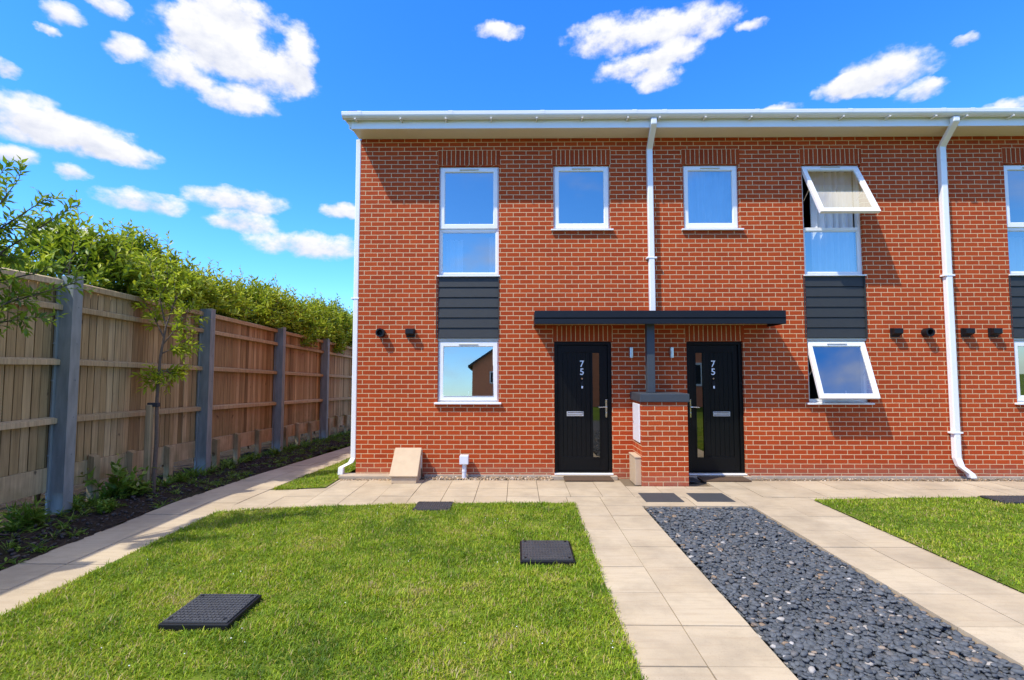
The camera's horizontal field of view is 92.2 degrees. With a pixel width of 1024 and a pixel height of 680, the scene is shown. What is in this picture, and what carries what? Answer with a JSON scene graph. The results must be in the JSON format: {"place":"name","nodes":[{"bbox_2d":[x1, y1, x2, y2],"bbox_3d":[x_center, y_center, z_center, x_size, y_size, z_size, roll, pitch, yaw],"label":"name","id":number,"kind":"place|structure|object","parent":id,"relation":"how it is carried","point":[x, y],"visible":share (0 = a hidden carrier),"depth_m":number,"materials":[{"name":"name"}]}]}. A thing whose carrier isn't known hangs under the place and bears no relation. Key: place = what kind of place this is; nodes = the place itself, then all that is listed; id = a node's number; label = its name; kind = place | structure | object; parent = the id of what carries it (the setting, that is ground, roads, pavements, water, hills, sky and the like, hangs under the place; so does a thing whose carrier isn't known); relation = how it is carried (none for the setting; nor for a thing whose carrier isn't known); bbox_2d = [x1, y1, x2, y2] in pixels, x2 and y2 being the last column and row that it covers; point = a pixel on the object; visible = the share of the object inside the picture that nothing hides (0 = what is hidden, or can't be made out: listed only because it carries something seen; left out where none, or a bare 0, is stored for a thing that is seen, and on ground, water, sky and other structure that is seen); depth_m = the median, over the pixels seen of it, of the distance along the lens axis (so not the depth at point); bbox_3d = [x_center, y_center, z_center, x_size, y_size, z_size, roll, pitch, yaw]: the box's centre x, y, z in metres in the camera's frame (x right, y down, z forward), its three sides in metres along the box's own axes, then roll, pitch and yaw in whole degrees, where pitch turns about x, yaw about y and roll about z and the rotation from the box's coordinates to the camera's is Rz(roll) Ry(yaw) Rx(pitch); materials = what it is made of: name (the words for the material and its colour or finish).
{"place":"outdoors","nodes":[
{"label":"outdoors","id":0,"kind":"place"},
{"bbox_2d":[0,420,350,570],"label":"soil bed","id":1,"kind":"object","parent":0,"point":[78,489],"visible":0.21,"depth_m":6.57,"materials":[{"name":"brown soil"}]},
{"bbox_2d":[0,496,53,528],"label":"weed plant","id":2,"kind":"object","parent":1,"relation":"on","point":[27,510],"visible":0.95,"depth_m":5.41,"materials":[{"name":"green plant"}]},
{"bbox_2d":[94,498,118,513],"bbox_3d":[-4.944,2.011,5.987,0.272,0.175,0.271,0,-3,1],"label":"weed plant","id":3,"kind":"object","parent":1,"relation":"on","point":[108,504],"visible":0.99,"depth_m":5.97,"materials":[{"name":"green plant"}]},
{"bbox_2d":[77,453,155,498],"bbox_3d":[-5.313,1.812,6.577,0.440,0.639,0.853,-1,-4,24],"label":"weed plant","id":4,"kind":"object","parent":1,"relation":"on","point":[115,485],"visible":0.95,"depth_m":6.57,"materials":[{"name":"green plant"}]},
{"bbox_2d":[123,476,153,496],"bbox_3d":[-5.163,2.010,6.796,0.343,0.313,0.353,-1,-3,19],"label":"weed plant","id":5,"kind":"object","parent":1,"relation":"on","point":[135,489],"visible":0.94,"depth_m":6.77,"materials":[{"name":"green plant"}]},
{"bbox_2d":[143,403,159,487],"bbox_3d":[-5.173,1.628,7.056,0.155,1.450,0.095,0,-3,1],"label":"tree stake","id":6,"kind":"object","parent":1,"relation":"on","point":[149,414],"visible":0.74,"depth_m":7.03,"materials":[{"name":"wood"}]},
{"bbox_2d":[129,249,207,490],"bbox_3d":[-5.069,0.449,7.228,1.143,3.544,0.596,0,-3,1],"label":"sapling","id":7,"kind":"object","parent":1,"relation":"on","point":[181,348],"visible":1,"depth_m":7.22,"materials":[{"name":"green plant"}]},
{"bbox_2d":[0,429,350,568],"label":"weeds","id":8,"kind":"object","parent":1,"relation":"on","point":[93,502],"visible":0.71,"depth_m":7.37,"materials":[{"name":"green plant"}]},
{"bbox_2d":[0,446,1023,679],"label":"path","id":9,"kind":"structure","parent":0,"point":[681,617],"depth_m":4.70,"materials":[{"name":"beige concrete"}]},
{"bbox_2d":[389,448,422,483],"bbox_3d":[-1.643,1.950,7.705,0.440,0.480,0.529,0,-3,1],"label":"meter box","id":10,"kind":"object","parent":9,"relation":"on","point":[406,466],"visible":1,"depth_m":7.60,"materials":[{"name":"beige plastic"}]},
{"bbox_2d":[563,476,613,481],"bbox_3d":[1.195,2.178,7.737,0.755,0.024,0.300,0,-3,1],"label":"doormat","id":11,"kind":"object","parent":9,"relation":"on","point":[588,479],"visible":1,"depth_m":7.64,"materials":[{"name":"brown fabric"}]},
{"bbox_2d":[697,476,751,481],"bbox_3d":[3.312,2.177,7.715,0.740,0.024,0.300,0,-3,1],"label":"doormat","id":12,"kind":"object","parent":9,"relation":"on","point":[723,479],"visible":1,"depth_m":7.63,"materials":[{"name":"brown fabric"}]},
{"bbox_2d":[0,457,1023,679],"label":"lawn","id":13,"kind":"structure","parent":0,"point":[390,620],"depth_m":3.64,"materials":[{"name":"green plant"}]},
{"bbox_2d":[158,594,261,631],"bbox_3d":[-2.109,1.924,3.475,0.468,0.092,0.437,0,-3,1],"label":"manhole cover","id":14,"kind":"object","parent":13,"relation":"on","point":[223,612],"visible":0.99,"depth_m":3.40,"materials":[{"name":"grey metal"}]},
{"bbox_2d":[413,501,453,510],"bbox_3d":[-0.984,2.097,6.187,0.480,0.054,0.390,0,-3,1],"label":"manhole cover","id":15,"kind":"object","parent":13,"relation":"on","point":[430,505],"visible":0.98,"depth_m":6.16,"materials":[{"name":"grey metal"}]},
{"bbox_2d":[520,540,575,565],"bbox_3d":[0.319,1.992,4.601,0.490,0.084,0.520,0,-3,1],"label":"manhole cover","id":16,"kind":"object","parent":13,"relation":"on","point":[549,552],"visible":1,"depth_m":4.51,"materials":[{"name":"grey metal"}]},
{"bbox_2d":[978,495,1023,503],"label":"manhole cover","id":17,"kind":"object","parent":13,"relation":"on","point":[1017,499],"visible":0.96,"depth_m":6.48,"materials":[{"name":"grey metal"}]},
{"bbox_2d":[0,0,1023,312],"label":"sky","id":18,"kind":"structure","parent":0,"point":[218,125],"materials":[{"name":"blue"}]},
{"bbox_2d":[113,417,1022,657],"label":"ground","id":19,"kind":"structure","parent":0,"point":[342,447],"depth_m":7.58,"materials":[{"name":"green plant"}]},
{"bbox_2d":[0,155,94,337],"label":"tree","id":20,"kind":"object","parent":19,"relation":"on","point":[5,302],"visible":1,"depth_m":4.66,"materials":[{"name":"green plant"}]},
{"bbox_2d":[0,267,352,514],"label":"timber fence","id":21,"kind":"object","parent":19,"relation":"on","point":[70,396],"visible":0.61,"depth_m":7.15,"materials":[{"name":"brown wood"}]},
{"bbox_2d":[0,187,352,500],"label":"hedge","id":22,"kind":"object","parent":19,"relation":"on","point":[107,262],"visible":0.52,"depth_m":8.40,"materials":[{"name":"green plant"}]},
{"bbox_2d":[338,109,656,478],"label":"brick house","id":23,"kind":"structure","parent":19,"relation":"on","point":[481,237],"depth_m":8.13,"materials":[{"name":"brick"}]},
{"bbox_2d":[434,341,500,403],"bbox_3d":[-0.719,0.531,8.096,1.092,1.033,0.180,0,-3,1],"label":"window","id":24,"kind":"structure","parent":23,"relation":"in","point":[442,399],"depth_m":8.09,"materials":[{"name":"white plastic"}]},
{"bbox_2d":[437,167,499,276],"bbox_3d":[-0.717,-1.967,8.462,1.042,1.872,0.563,0,-3,1],"label":"window","id":25,"kind":"structure","parent":23,"relation":"in","point":[454,249],"depth_m":8.26,"materials":[{"name":"white plastic"}]},
{"bbox_2d":[551,166,613,230],"bbox_3d":[1.160,-2.365,8.241,1.030,1.123,0.180,0,-3,1],"label":"window","id":26,"kind":"structure","parent":23,"relation":"in","point":[605,226],"depth_m":8.24,"materials":[{"name":"white plastic"}]},
{"bbox_2d":[554,341,613,474],"bbox_3d":[1.160,1.099,8.065,0.977,2.152,0.168,0,-3,1],"label":"door","id":27,"kind":"structure","parent":23,"relation":"in","point":[582,369],"depth_m":8.09,"materials":[{"name":"black paint"}]},
{"bbox_2d":[534,310,785,392],"bbox_3d":[2.267,0.194,7.773,3.830,1.262,0.550,0,-3,1],"label":"porch canopy","id":28,"kind":"object","parent":23,"relation":"attached to","point":[650,319],"visible":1,"depth_m":7.53,"materials":[{"name":"metal"}]},
{"bbox_2d":[652,108,976,478],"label":"brick house","id":29,"kind":"structure","parent":19,"relation":"on","point":[828,230],"depth_m":8.07,"materials":[{"name":"brick"}]},
{"bbox_2d":[681,166,743,230],"bbox_3d":[3.309,-2.364,8.259,1.012,1.123,0.262,0,-3,1],"label":"window","id":30,"kind":"structure","parent":29,"relation":"in","point":[710,198],"depth_m":8.33,"materials":[{"name":"white plastic"}]},
{"bbox_2d":[686,341,746,474],"bbox_3d":[3.309,1.098,8.042,0.959,2.152,0.168,0,-3,1],"label":"door","id":31,"kind":"structure","parent":29,"relation":"in","point":[714,368],"depth_m":8.06,"materials":[{"name":"black paint"}]},
{"bbox_2d":[801,166,880,276],"bbox_3d":[5.295,-1.992,8.022,1.015,1.872,0.674,0,-3,1],"label":"window","id":32,"kind":"structure","parent":29,"relation":"in","point":[832,231],"depth_m":8.28,"materials":[{"name":"white plastic"}]},
{"bbox_2d":[806,341,880,404],"bbox_3d":[5.296,0.521,7.921,1.065,1.033,0.404,0,-3,1],"label":"window","id":33,"kind":"structure","parent":29,"relation":"in","point":[865,365],"depth_m":7.96,"materials":[{"name":"white plastic"}]},
{"bbox_2d":[646,506,1023,679],"bbox_3d":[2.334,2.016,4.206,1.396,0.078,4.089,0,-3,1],"label":"slate pebbles","id":34,"kind":"object","parent":19,"relation":"on","point":[836,601],"visible":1,"depth_m":3.60,"materials":[{"name":"grey gravel"}]},
{"bbox_2d":[938,108,1023,475],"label":"brick house","id":35,"kind":"structure","parent":19,"relation":"on","point":[985,159],"depth_m":8.04,"materials":[{"name":"brick"}]},
{"bbox_2d":[1004,165,1023,275],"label":"window","id":36,"kind":"structure","parent":35,"relation":"in","point":[1015,245],"depth_m":8.21,"materials":[{"name":"white plastic"}]},
{"bbox_2d":[1014,341,1023,404],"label":"window","id":37,"kind":"structure","parent":35,"relation":"in","point":[1020,398],"depth_m":8.00,"materials":[{"name":"white plastic"}]},
{"bbox_2d":[420,478,1023,643],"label":"path bedding","id":38,"kind":"object","parent":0,"point":[627,482],"depth_m":7.81,"materials":[{"name":"grey gravel"}]},
{"bbox_2d":[629,452,640,484],"bbox_3d":[1.896,1.979,7.596,0.097,0.430,0.410,0,-3,1],"label":"meter box","id":39,"kind":"object","parent":38,"relation":"on","point":[635,467],"visible":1,"depth_m":7.41,"materials":[{"name":"beige plastic"}]},
{"bbox_2d":[630,392,689,486],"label":"brick pillar","id":40,"kind":"structure","parent":38,"relation":"on","point":[660,431],"depth_m":7.36,"materials":[{"name":"red brick"}]},
{"bbox_2d":[633,402,639,442],"bbox_3d":[1.931,1.277,7.665,0.029,0.580,0.410,0,-3,1],"label":"meter door","id":41,"kind":"structure","parent":40,"relation":"in","point":[636,407],"depth_m":7.62,"materials":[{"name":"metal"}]},
{"bbox_2d":[638,493,683,501],"bbox_3d":[2.011,2.140,6.676,0.500,0.024,0.445,0,-3,1],"label":"inspection plate","id":42,"kind":"object","parent":38,"relation":"on","point":[659,497],"visible":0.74,"depth_m":6.65,"materials":[{"name":"metal"}]},
{"bbox_2d":[338,473,1023,479],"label":"kerb","id":43,"kind":"structure","parent":38,"relation":"on","point":[355,476],"depth_m":7.88,"materials":[{"name":"concrete"}]},
{"bbox_2d":[338,476,1023,481],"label":"gravel strip","id":44,"kind":"object","parent":38,"relation":"on","point":[480,478],"visible":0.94,"depth_m":7.78,"materials":[{"name":"beige gravel"}]},
{"bbox_2d":[459,454,468,477],"bbox_3d":[-0.762,2.034,7.856,0.140,0.390,0.140,0,-3,1],"label":"vent pipe","id":45,"kind":"object","parent":44,"relation":"on","point":[463,460],"visible":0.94,"depth_m":7.80,"materials":[{"name":"plastic"}]},
{"bbox_2d":[689,477,699,481],"bbox_3d":[2.772,2.179,7.690,0.220,0.016,0.320,0,-3,1],"label":"doormat","id":46,"kind":"object","parent":38,"relation":"on","point":[692,479],"visible":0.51,"depth_m":7.60,"materials":[{"name":"rubber"}]},
{"bbox_2d":[686,493,735,501],"bbox_3d":[2.682,2.139,6.669,0.502,0.024,0.445,0,-3,1],"label":"inspection plate","id":47,"kind":"object","parent":38,"relation":"on","point":[709,497],"visible":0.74,"depth_m":6.65,"materials":[{"name":"metal"}]}
]}

